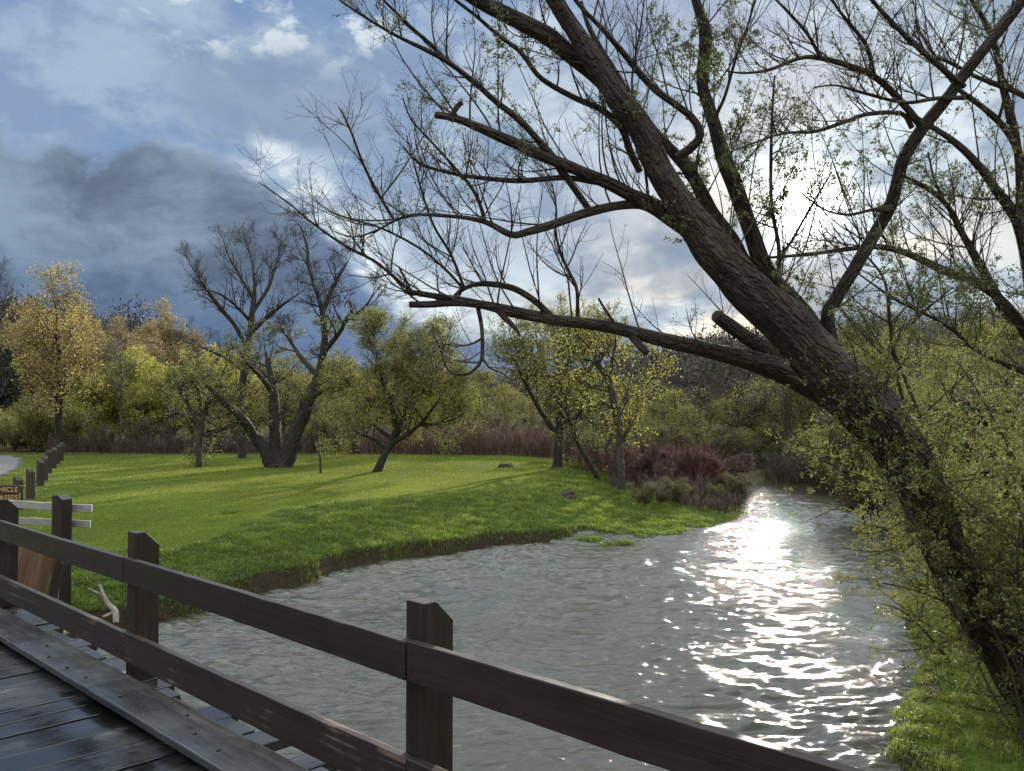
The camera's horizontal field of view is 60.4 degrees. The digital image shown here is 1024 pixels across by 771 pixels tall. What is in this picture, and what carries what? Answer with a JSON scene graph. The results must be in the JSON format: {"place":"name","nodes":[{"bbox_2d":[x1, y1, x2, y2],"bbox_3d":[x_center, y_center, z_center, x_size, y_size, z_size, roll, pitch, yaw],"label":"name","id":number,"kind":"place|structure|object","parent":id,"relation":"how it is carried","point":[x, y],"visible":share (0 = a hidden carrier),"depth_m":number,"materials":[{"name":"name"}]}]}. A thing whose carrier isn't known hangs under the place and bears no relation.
{"place":"outdoors","nodes":[
{"label":"outdoors","id":0,"kind":"place"},
{"bbox_2d":[0,455,22,479],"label":"gravel road","id":1,"kind":"structure","parent":0,"point":[8,462],"depth_m":39.48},
{"bbox_2d":[0,452,639,581],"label":"lawn grass","id":2,"kind":"structure","parent":0,"point":[32,456],"depth_m":29.37,"materials":[{"name":"plant"}]},
{"bbox_2d":[73,446,928,770],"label":"river water","id":3,"kind":"structure","parent":0,"point":[751,624],"depth_m":12.09,"materials":[{"name":"liquid"}]},
{"bbox_2d":[0,340,1023,770],"bbox_3d":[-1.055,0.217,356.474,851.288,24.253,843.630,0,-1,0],"label":"ground","id":4,"kind":"structure","parent":0,"point":[268,580],"depth_m":21.11,"materials":[{"name":"plant"}]},
{"bbox_2d":[0,412,15,442],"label":"green bush","id":5,"kind":"object","parent":4,"relation":"on","point":[3,425],"visible":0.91,"depth_m":51.77,"materials":[{"name":"green plant"}]},
{"bbox_2d":[0,255,24,397],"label":"bare tree","id":6,"kind":"object","parent":4,"relation":"on","point":[2,316],"visible":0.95,"depth_m":58.78,"materials":[{"name":"brown plant"}]},
{"bbox_2d":[0,485,24,500],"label":"road sign","id":7,"kind":"object","parent":4,"relation":"on","point":[10,492],"visible":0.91,"depth_m":13.15,"materials":[{"name":"yellow paint"}]},
{"bbox_2d":[0,343,27,414],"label":"conifer","id":8,"kind":"object","parent":4,"relation":"on","point":[6,400],"visible":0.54,"depth_m":61.85,"materials":[{"name":"green plant"}]},
{"bbox_2d":[5,429,27,450],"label":"twiggy bush","id":9,"kind":"object","parent":4,"relation":"on","point":[13,444],"visible":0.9,"depth_m":50.85,"materials":[{"name":"green plant"}]},
{"bbox_2d":[26,468,34,498],"bbox_3d":[-13.629,2.805,24.903,0.245,0.905,0.179,-1,-2,38],"label":"barrier post","id":10,"kind":"object","parent":4,"relation":"on","point":[30,483],"visible":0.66,"depth_m":24.84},
{"bbox_2d":[3,322,63,414],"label":"rusty tree","id":11,"kind":"object","parent":4,"relation":"on","point":[27,385],"visible":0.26,"depth_m":71.44,"materials":[{"name":"brown plant"}]},
{"bbox_2d":[18,546,62,608],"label":"wing wall","id":12,"kind":"structure","parent":4,"relation":"on","point":[34,570],"depth_m":9.92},
{"bbox_2d":[36,460,44,485],"bbox_3d":[-15.185,2.841,28.332,0.216,0.890,0.174,-1,-2,37],"label":"barrier post","id":13,"kind":"object","parent":4,"relation":"on","point":[40,470],"visible":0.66,"depth_m":28.27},
{"bbox_2d":[9,494,92,604],"bbox_3d":[-6.760,2.362,12.159,1.878,1.726,0.289,0,-1,7],"label":"rail fence","id":14,"kind":"object","parent":4,"relation":"on","point":[61,522],"visible":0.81,"depth_m":12.04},
{"bbox_2d":[7,396,96,449],"bbox_3d":[-26.531,2.252,51.052,4.511,3.431,4.864,0,-1,-10],"label":"green bush","id":15,"kind":"object","parent":4,"relation":"on","point":[43,422],"visible":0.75,"depth_m":50.12,"materials":[{"name":"green plant"}]},
{"bbox_2d":[2,260,108,444],"bbox_3d":[-23.967,-1.484,46.401,5.876,10.679,5.926,-1,-2,33],"label":"amber tree","id":16,"kind":"object","parent":4,"relation":"on","point":[58,377],"visible":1,"depth_m":46.12,"materials":[{"name":"yellow plant"}]},
{"bbox_2d":[49,328,117,411],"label":"rusty tree","id":17,"kind":"object","parent":4,"relation":"on","point":[96,338],"visible":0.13,"depth_m":69.38,"materials":[{"name":"brown plant"}]},
{"bbox_2d":[83,423,111,451],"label":"twiggy bush","id":18,"kind":"object","parent":4,"relation":"on","point":[98,432],"visible":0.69,"depth_m":50.26,"materials":[{"name":"green plant"}]},
{"bbox_2d":[63,351,140,437],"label":"yellow tree","id":19,"kind":"object","parent":4,"relation":"on","point":[93,386],"visible":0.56,"depth_m":54.82,"materials":[{"name":"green plant"}]},
{"bbox_2d":[88,584,118,623],"bbox_3d":[-5.672,2.987,12.087,0.917,0.474,0.209,-1,-2,38],"label":"driftwood","id":20,"kind":"object","parent":4,"relation":"on","point":[112,608],"visible":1,"depth_m":11.98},
{"bbox_2d":[81,336,126,398],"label":"rusty tree","id":21,"kind":"object","parent":4,"relation":"on","point":[98,353],"visible":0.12,"depth_m":67.79,"materials":[{"name":"brown plant"}]},
{"bbox_2d":[90,312,136,451],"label":"bare tree","id":22,"kind":"object","parent":4,"relation":"on","point":[120,396],"visible":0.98,"depth_m":49.69,"materials":[{"name":"brown plant"}]},
{"bbox_2d":[87,381,144,438],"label":"yellow tree","id":23,"kind":"object","parent":4,"relation":"on","point":[113,421],"visible":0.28,"depth_m":55.39,"materials":[{"name":"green plant"}]},
{"bbox_2d":[98,344,165,434],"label":"yellow tree","id":24,"kind":"object","parent":4,"relation":"on","point":[142,373],"visible":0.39,"depth_m":55.43,"materials":[{"name":"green plant"}]},
{"bbox_2d":[107,322,162,348],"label":"rusty tree","id":25,"kind":"object","parent":4,"relation":"on","point":[124,333],"visible":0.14,"depth_m":85.58,"materials":[{"name":"brown plant"}]},
{"bbox_2d":[122,415,153,447],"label":"twiggy bush","id":26,"kind":"object","parent":4,"relation":"on","point":[145,425],"visible":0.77,"depth_m":52.23,"materials":[{"name":"green plant"}]},
{"bbox_2d":[108,364,183,438],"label":"yellow tree","id":27,"kind":"object","parent":4,"relation":"on","point":[154,411],"visible":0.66,"depth_m":54.12,"materials":[{"name":"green plant"}]},
{"bbox_2d":[122,331,173,365],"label":"rusty tree","id":28,"kind":"object","parent":4,"relation":"on","point":[137,342],"visible":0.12,"depth_m":74.07,"materials":[{"name":"brown plant"}]},
{"bbox_2d":[127,295,190,363],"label":"amber tree","id":29,"kind":"object","parent":4,"relation":"on","point":[163,312],"visible":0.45,"depth_m":85.95,"materials":[{"name":"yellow plant"}]},
{"bbox_2d":[110,342,221,437],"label":"yellow tree","id":30,"kind":"object","parent":4,"relation":"on","point":[154,365],"visible":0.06,"depth_m":58.25,"materials":[{"name":"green plant"}]},
{"bbox_2d":[151,421,181,440],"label":"twiggy bush","id":31,"kind":"object","parent":4,"relation":"on","point":[166,431],"visible":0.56,"depth_m":52.12,"materials":[{"name":"green plant"}]},
{"bbox_2d":[139,330,212,433],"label":"rusty tree","id":32,"kind":"object","parent":4,"relation":"on","point":[153,351],"visible":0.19,"depth_m":67.81,"materials":[{"name":"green plant"}]},
{"bbox_2d":[150,317,208,377],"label":"rusty tree","id":33,"kind":"object","parent":4,"relation":"on","point":[164,327],"visible":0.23,"depth_m":85.40,"materials":[{"name":"brown plant"}]},
{"bbox_2d":[167,375,220,438],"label":"yellow tree","id":34,"kind":"object","parent":4,"relation":"on","point":[194,402],"visible":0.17,"depth_m":51.97,"materials":[{"name":"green plant"}]},
{"bbox_2d":[40,427,353,453],"bbox_3d":[-18.222,3.058,50.908,19.423,1.630,6.582,0,-1,0],"label":"brown thicket","id":35,"kind":"object","parent":4,"relation":"on","point":[165,445],"visible":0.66,"depth_m":49.18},
{"bbox_2d":[143,340,271,467],"bbox_3d":[-13.157,0.759,37.250,5.552,5.568,3.482,-1,-1,23],"label":"tree","id":36,"kind":"object","parent":4,"relation":"on","point":[200,425],"visible":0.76,"depth_m":37.48,"materials":[{"name":"green plant"}]},
{"bbox_2d":[205,351,268,435],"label":"yellow tree","id":37,"kind":"object","parent":4,"relation":"on","point":[232,375],"visible":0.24,"depth_m":56.61,"materials":[{"name":"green plant"}]},
{"bbox_2d":[166,217,330,458],"bbox_3d":[-13.526,-2.562,43.708,9.417,12.479,6.028,0,-1,0],"label":"tall bare tree","id":38,"kind":"object","parent":4,"relation":"on","point":[241,440],"visible":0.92,"depth_m":43.93,"materials":[{"name":"brown plant"}]},
{"bbox_2d":[260,347,314,433],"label":"budding tree","id":39,"kind":"object","parent":4,"relation":"on","point":[289,362],"visible":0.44,"depth_m":56.33,"materials":[{"name":"green plant"}]},
{"bbox_2d":[173,202,403,467],"bbox_3d":[-9.416,-2.118,37.769,10.416,11.868,5.395,0,-1,0],"label":"many stemmed willow","id":40,"kind":"object","parent":4,"relation":"on","point":[276,453],"visible":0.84,"depth_m":37.81,"materials":[{"name":"brown plant"}]},
{"bbox_2d":[301,410,341,450],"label":"green bush","id":41,"kind":"object","parent":4,"relation":"on","point":[323,423],"visible":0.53,"depth_m":49.82,"materials":[{"name":"green plant"}]},
{"bbox_2d":[312,350,359,423],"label":"budding tree","id":42,"kind":"object","parent":4,"relation":"on","point":[318,407],"visible":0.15,"depth_m":56.87,"materials":[{"name":"green plant"}]},
{"bbox_2d":[46,460,750,635],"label":"bank grass","id":43,"kind":"structure","parent":4,"relation":"on","point":[431,527],"depth_m":20.31,"materials":[{"name":"plant"}]},
{"bbox_2d":[312,303,492,471],"bbox_3d":[-4.471,0.114,35.025,7.381,6.842,5.232,0,-1,0],"label":"leaning tree","id":44,"kind":"object","parent":4,"relation":"on","point":[408,392],"visible":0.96,"depth_m":34.73,"materials":[{"name":"green plant"}]},
{"bbox_2d":[0,498,865,770],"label":"wooden bridge","id":45,"kind":"structure","parent":4,"relation":"on","point":[67,703],"depth_m":4.15,"materials":[{"name":"wood"}]},
{"bbox_2d":[417,310,479,434],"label":"weeping willow","id":46,"kind":"object","parent":4,"relation":"on","point":[459,357],"visible":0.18,"depth_m":52.80,"materials":[{"name":"green plant"}]},
{"bbox_2d":[332,416,576,457],"bbox_3d":[-3.740,2.824,49.448,15.638,2.444,6.169,0,-1,14],"label":"maroon thicket","id":47,"kind":"object","parent":4,"relation":"on","point":[515,441],"visible":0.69,"depth_m":47.64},
{"bbox_2d":[459,363,502,425],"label":"budding tree","id":48,"kind":"object","parent":4,"relation":"on","point":[484,375],"visible":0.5,"depth_m":64.36,"materials":[{"name":"green plant"}]},
{"bbox_2d":[480,411,508,435],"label":"twiggy bush","id":49,"kind":"object","parent":4,"relation":"on","point":[496,419],"visible":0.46,"depth_m":55.07,"materials":[{"name":"green plant"}]},
{"bbox_2d":[473,386,528,431],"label":"budding tree","id":50,"kind":"object","parent":4,"relation":"on","point":[517,393],"visible":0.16,"depth_m":71.75,"materials":[{"name":"green plant"}]},
{"bbox_2d":[0,283,1023,421],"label":"forest","id":51,"kind":"object","parent":4,"relation":"on","point":[687,362],"visible":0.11,"depth_m":125.53,"materials":[{"name":"plant"}]},
{"bbox_2d":[488,378,535,430],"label":"budding tree","id":52,"kind":"object","parent":4,"relation":"on","point":[499,400],"visible":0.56,"depth_m":66.72,"materials":[{"name":"green plant"}]},
{"bbox_2d":[512,381,552,433],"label":"budding tree","id":53,"kind":"object","parent":4,"relation":"on","point":[533,409],"visible":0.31,"depth_m":74.68,"materials":[{"name":"green plant"}]},
{"bbox_2d":[484,289,658,468],"bbox_3d":[2.469,-0.261,38.566,7.692,7.811,5.519,0,-1,0],"label":"leafy tree","id":54,"kind":"object","parent":4,"relation":"on","point":[515,342],"visible":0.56,"depth_m":38.06,"materials":[{"name":"green plant"}]},
{"bbox_2d":[528,340,636,478],"bbox_3d":[2.730,0.904,33.800,4.452,5.380,3.481,0,-1,0],"label":"leaning alder","id":55,"kind":"object","parent":4,"relation":"on","point":[573,429],"visible":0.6,"depth_m":33.87,"materials":[{"name":"green plant"}]},
{"bbox_2d":[534,297,682,489],"bbox_3d":[3.440,0.199,29.108,5.333,6.510,3.272,0,-1,-10],"label":"leaning alder","id":56,"kind":"object","parent":4,"relation":"on","point":[621,433],"visible":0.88,"depth_m":29.19,"materials":[{"name":"green plant"}]},
{"bbox_2d":[237,0,1023,758],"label":"old willow","id":57,"kind":"object","parent":4,"relation":"on","point":[805,352],"visible":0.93,"depth_m":7.52,"materials":[{"name":"brown plant"}]},
{"bbox_2d":[598,442,662,486],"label":"red bush","id":58,"kind":"object","parent":4,"relation":"on","point":[644,462],"visible":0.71,"depth_m":31.62,"materials":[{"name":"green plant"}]},
{"bbox_2d":[616,378,659,444],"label":"budding tree","id":59,"kind":"object","parent":4,"relation":"on","point":[641,415],"visible":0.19,"depth_m":48.57,"materials":[{"name":"green plant"}]},
{"bbox_2d":[547,431,736,486],"bbox_3d":[6.203,2.923,38.268,6.649,2.433,11.081,1,-2,-37],"label":"red thicket","id":60,"kind":"object","parent":4,"relation":"on","point":[579,457],"visible":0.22,"depth_m":37.11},
{"bbox_2d":[614,422,670,451],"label":"green bush","id":61,"kind":"object","parent":4,"relation":"on","point":[656,429],"visible":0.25,"depth_m":41.42,"materials":[{"name":"green plant"}]},
{"bbox_2d":[625,481,662,505],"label":"twiggy bush","id":62,"kind":"object","parent":4,"relation":"on","point":[645,497],"visible":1,"depth_m":26.19,"materials":[{"name":"green plant"}]},
{"bbox_2d":[637,399,666,435],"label":"budding tree","id":63,"kind":"object","parent":4,"relation":"on","point":[650,409],"visible":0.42,"depth_m":44.85,"materials":[{"name":"green plant"}]},
{"bbox_2d":[636,424,676,451],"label":"twiggy bush","id":64,"kind":"object","parent":4,"relation":"on","point":[662,433],"visible":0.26,"depth_m":41.33,"materials":[{"name":"green plant"}]},
{"bbox_2d":[648,458,677,486],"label":"red bush","id":65,"kind":"object","parent":4,"relation":"on","point":[658,469],"visible":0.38,"depth_m":31.84,"materials":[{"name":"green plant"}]},
{"bbox_2d":[652,481,674,503],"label":"twiggy bush","id":66,"kind":"object","parent":4,"relation":"on","point":[660,497],"visible":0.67,"depth_m":26.85,"materials":[{"name":"green plant"}]},
{"bbox_2d":[648,350,684,434],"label":"bare tree","id":67,"kind":"object","parent":4,"relation":"on","point":[665,390],"visible":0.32,"depth_m":49.62,"materials":[{"name":"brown plant"}]},
{"bbox_2d":[659,476,690,502],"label":"twiggy bush","id":68,"kind":"object","parent":4,"relation":"on","point":[675,491],"visible":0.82,"depth_m":27.34,"materials":[{"name":"green plant"}]},
{"bbox_2d":[655,449,695,477],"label":"red bush","id":69,"kind":"object","parent":4,"relation":"on","point":[679,462],"visible":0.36,"depth_m":33.62,"materials":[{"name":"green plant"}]},
{"bbox_2d":[606,467,748,515],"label":"brown stems","id":70,"kind":"object","parent":4,"relation":"on","point":[700,485],"visible":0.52,"depth_m":28.19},
{"bbox_2d":[654,384,719,437],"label":"budding tree","id":71,"kind":"object","parent":4,"relation":"on","point":[665,398],"visible":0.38,"depth_m":45.03,"materials":[{"name":"green plant"}]},
{"bbox_2d":[669,402,715,437],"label":"budding tree","id":72,"kind":"object","parent":4,"relation":"on","point":[685,413],"visible":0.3,"depth_m":43.58,"materials":[{"name":"green plant"}]},
{"bbox_2d":[657,419,732,458],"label":"twiggy bush","id":73,"kind":"object","parent":4,"relation":"on","point":[725,428],"visible":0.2,"depth_m":41.74,"materials":[{"name":"green plant"}]},
{"bbox_2d":[695,356,722,425],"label":"bare tree","id":74,"kind":"object","parent":4,"relation":"on","point":[706,376],"visible":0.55,"depth_m":56.80,"materials":[{"name":"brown plant"}]},
{"bbox_2d":[681,423,740,463],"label":"green bush","id":75,"kind":"object","parent":4,"relation":"on","point":[698,430],"visible":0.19,"depth_m":42.50,"materials":[{"name":"green plant"}]},
{"bbox_2d":[693,428,742,461],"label":"twiggy bush","id":76,"kind":"object","parent":4,"relation":"on","point":[728,442],"visible":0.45,"depth_m":41.62,"materials":[{"name":"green plant"}]},
{"bbox_2d":[704,393,732,433],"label":"budding tree","id":77,"kind":"object","parent":4,"relation":"on","point":[723,419],"visible":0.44,"depth_m":47.83,"materials":[{"name":"green plant"}]},
{"bbox_2d":[690,450,755,487],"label":"red bush","id":78,"kind":"object","parent":4,"relation":"on","point":[740,464],"visible":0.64,"depth_m":33.43,"materials":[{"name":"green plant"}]},
{"bbox_2d":[719,472,754,501],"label":"twiggy bush","id":79,"kind":"object","parent":4,"relation":"on","point":[737,486],"visible":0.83,"depth_m":28.07,"materials":[{"name":"green plant"}]},
{"bbox_2d":[686,378,789,444],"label":"tree","id":80,"kind":"object","parent":4,"relation":"on","point":[751,412],"visible":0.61,"depth_m":47.77,"materials":[{"name":"green plant"}]},
{"bbox_2d":[725,432,757,462],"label":"twiggy bush","id":81,"kind":"object","parent":4,"relation":"on","point":[744,446],"visible":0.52,"depth_m":41.85,"materials":[{"name":"green plant"}]},
{"bbox_2d":[741,419,784,456],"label":"green bush","id":82,"kind":"object","parent":4,"relation":"on","point":[759,432],"visible":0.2,"depth_m":46.09,"materials":[{"name":"green plant"}]},
{"bbox_2d":[730,374,798,434],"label":"budding tree","id":83,"kind":"object","parent":4,"relation":"on","point":[774,400],"visible":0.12,"depth_m":49.87,"materials":[{"name":"green plant"}]},
{"bbox_2d":[749,415,790,447],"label":"twiggy bush","id":84,"kind":"object","parent":4,"relation":"on","point":[762,422],"visible":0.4,"depth_m":46.14,"materials":[{"name":"green plant"}]},
{"bbox_2d":[768,387,810,446],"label":"bare tree","id":85,"kind":"object","parent":4,"relation":"on","point":[786,418],"visible":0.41,"depth_m":42.93,"materials":[{"name":"brown plant"}]},
{"bbox_2d":[776,385,826,439],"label":"budding tree","id":86,"kind":"object","parent":4,"relation":"on","point":[811,410],"visible":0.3,"depth_m":43.31,"materials":[{"name":"green plant"}]},
{"bbox_2d":[784,448,819,482],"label":"twiggy bush","id":87,"kind":"object","parent":4,"relation":"on","point":[792,459],"visible":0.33,"depth_m":34.73,"materials":[{"name":"green plant"}]},
{"bbox_2d":[786,423,863,484],"bbox_3d":[12.078,2.420,31.741,3.817,2.907,4.116,0,-1,-5],"label":"green bush","id":88,"kind":"object","parent":4,"relation":"on","point":[804,442],"visible":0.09,"depth_m":32.16,"materials":[{"name":"green plant"}]},
{"bbox_2d":[751,450,903,524],"bbox_3d":[12.149,3.090,30.598,4.783,1.736,17.836,0,-1,0],"label":"bank brush","id":89,"kind":"object","parent":4,"relation":"on","point":[779,471],"visible":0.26,"depth_m":34.43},
{"bbox_2d":[804,409,895,524],"bbox_3d":[9.426,2.294,23.645,3.048,3.690,3.022,0,-1,20],"label":"twiggy bush","id":90,"kind":"object","parent":4,"relation":"on","point":[823,421],"visible":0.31,"depth_m":23.32,"materials":[{"name":"green plant"}]},
{"bbox_2d":[863,320,911,393],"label":"budding tree","id":91,"kind":"object","parent":4,"relation":"on","point":[899,344],"visible":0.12,"depth_m":53.25,"materials":[{"name":"green plant"}]},
{"bbox_2d":[759,0,1023,457],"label":"willow","id":92,"kind":"object","parent":4,"relation":"on","point":[986,283],"visible":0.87,"depth_m":9.65,"materials":[{"name":"green plant"}]},
{"bbox_2d":[848,470,981,668],"bbox_3d":[5.226,2.155,10.956,1.904,2.411,3.237,0,-1,16],"label":"willow scrub","id":93,"kind":"object","parent":4,"relation":"on","point":[918,609],"visible":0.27,"depth_m":10.42,"materials":[{"name":"green plant"}]},
{"bbox_2d":[807,323,1023,756],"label":"willow scrub","id":94,"kind":"object","parent":4,"relation":"on","point":[1005,535],"visible":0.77,"depth_m":7.48,"materials":[{"name":"green plant"}]},
{"bbox_2d":[889,336,969,412],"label":"budding tree","id":95,"kind":"object","parent":4,"relation":"on","point":[930,369],"visible":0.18,"depth_m":34.27,"materials":[{"name":"green plant"}]},
{"bbox_2d":[845,381,1023,542],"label":"willow scrub","id":96,"kind":"object","parent":4,"relation":"on","point":[964,462],"visible":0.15,"depth_m":17.53,"materials":[{"name":"green plant"}]},
{"bbox_2d":[898,382,972,423],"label":"twiggy bush","id":97,"kind":"object","parent":4,"relation":"on","point":[913,409],"visible":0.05,"depth_m":30.71,"materials":[{"name":"green plant"}]},
{"bbox_2d":[852,395,1023,704],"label":"willow scrub","id":98,"kind":"object","parent":4,"relation":"on","point":[950,628],"visible":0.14,"depth_m":8.78,"materials":[{"name":"green plant"}]},
{"bbox_2d":[871,515,1023,770],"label":"bank grass","id":99,"kind":"structure","parent":4,"relation":"on","point":[944,717],"depth_m":8.37,"materials":[{"name":"plant"}]},
{"bbox_2d":[887,408,1021,531],"bbox_3d":[10.496,2.092,20.472,3.359,3.463,3.066,1,-2,-38],"label":"dark bush","id":100,"kind":"object","parent":4,"relation":"on","point":[970,449],"visible":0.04,"depth_m":19.68,"materials":[{"name":"green plant"}]},
{"bbox_2d":[903,356,1023,493],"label":"willow scrub","id":101,"kind":"object","parent":4,"relation":"on","point":[915,381],"visible":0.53,"depth_m":18.62,"materials":[{"name":"green plant"}]},
{"bbox_2d":[917,375,1023,505],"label":"dark bush","id":102,"kind":"object","parent":4,"relation":"on","point":[1018,396],"visible":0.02,"depth_m":20.13,"materials":[{"name":"green plant"}]},
{"bbox_2d":[930,368,1023,500],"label":"dark bush","id":103,"kind":"object","parent":4,"relation":"on","point":[975,393],"visible":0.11,"depth_m":20.01,"materials":[{"name":"green plant"}]},
{"bbox_2d":[943,311,1018,396],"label":"budding tree","id":104,"kind":"object","parent":4,"relation":"on","point":[982,337],"visible":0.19,"depth_m":49.18,"materials":[{"name":"green plant"}]},
{"bbox_2d":[967,316,1023,397],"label":"budding tree","id":105,"kind":"object","parent":4,"relation":"on","point":[1011,337],"visible":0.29,"depth_m":41.46,"materials":[{"name":"green plant"}]},
{"bbox_2d":[0,0,1023,379],"label":"sky","id":106,"kind":"structure","parent":0,"point":[123,123],"materials":[{"name":"blue"}]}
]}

